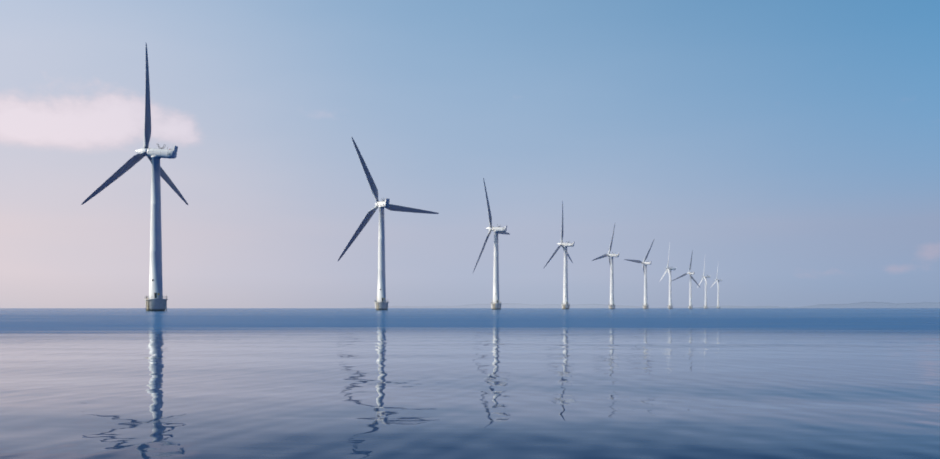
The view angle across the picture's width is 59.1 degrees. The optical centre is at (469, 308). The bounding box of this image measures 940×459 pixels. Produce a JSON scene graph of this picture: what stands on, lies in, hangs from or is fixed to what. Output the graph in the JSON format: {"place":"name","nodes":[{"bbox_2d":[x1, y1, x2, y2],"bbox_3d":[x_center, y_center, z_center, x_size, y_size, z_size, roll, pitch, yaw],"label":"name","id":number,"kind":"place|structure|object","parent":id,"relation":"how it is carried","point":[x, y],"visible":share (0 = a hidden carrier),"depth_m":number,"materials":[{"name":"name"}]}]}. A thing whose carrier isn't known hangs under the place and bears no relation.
{"place":"outdoors","nodes":[
{"label":"outdoors","id":0,"kind":"place"},
{"bbox_2d":[0,308,939,458],"bbox_3d":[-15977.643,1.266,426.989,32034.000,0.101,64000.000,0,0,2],"label":"sea","id":1,"kind":"structure","parent":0,"point":[476,383],"depth_m":13.88,"materials":[{"name":"liquid"}]},
{"bbox_2d":[81,44,187,310],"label":"wind turbine","id":2,"kind":"object","parent":1,"relation":"on","point":[155,301],"visible":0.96,"depth_m":333.48,"materials":[{"name":"paint"}]},
{"bbox_2d":[338,137,438,309],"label":"wind turbine","id":3,"kind":"object","parent":1,"relation":"on","point":[381,303],"visible":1,"depth_m":499.55,"materials":[{"name":"paint"}]},
{"bbox_2d":[473,178,509,309],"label":"wind turbine","id":4,"kind":"object","parent":1,"relation":"on","point":[495,304],"visible":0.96,"depth_m":656.85,"materials":[{"name":"paint"}]},
{"bbox_2d":[543,200,574,308],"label":"wind turbine","id":5,"kind":"object","parent":1,"relation":"on","point":[565,304],"visible":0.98,"depth_m":816.16,"materials":[{"name":"paint"}]},
{"bbox_2d":[592,225,618,308],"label":"wind turbine","id":6,"kind":"object","parent":1,"relation":"on","point":[611,304],"visible":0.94,"depth_m":982.89,"materials":[{"name":"paint"}]},
{"bbox_2d":[624,240,653,308],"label":"wind turbine","id":7,"kind":"object","parent":1,"relation":"on","point":[645,305],"visible":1,"depth_m":1156.38,"materials":[{"name":"paint"}]},
{"bbox_2d":[659,244,675,308],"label":"wind turbine","id":8,"kind":"object","parent":1,"relation":"on","point":[670,281],"visible":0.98,"depth_m":1315.36,"materials":[{"name":"paint"}]},
{"bbox_2d":[677,251,698,308],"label":"wind turbine","id":9,"kind":"object","parent":1,"relation":"on","point":[690,289],"visible":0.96,"depth_m":1493.72,"materials":[{"name":"paint"}]},
{"bbox_2d":[697,265,710,308],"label":"wind turbine","id":10,"kind":"object","parent":1,"relation":"on","point":[704,277],"visible":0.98,"depth_m":1647.53,"materials":[{"name":"paint"}]},
{"bbox_2d":[710,278,721,307],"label":"wind turbine","id":11,"kind":"object","parent":1,"relation":"on","point":[717,290],"visible":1,"depth_m":1847.99,"materials":[{"name":"paint"}]},
{"bbox_2d":[0,0,939,307],"label":"sky","id":12,"kind":"structure","parent":0,"point":[792,147],"materials":[{"name":"blue"}]}
]}

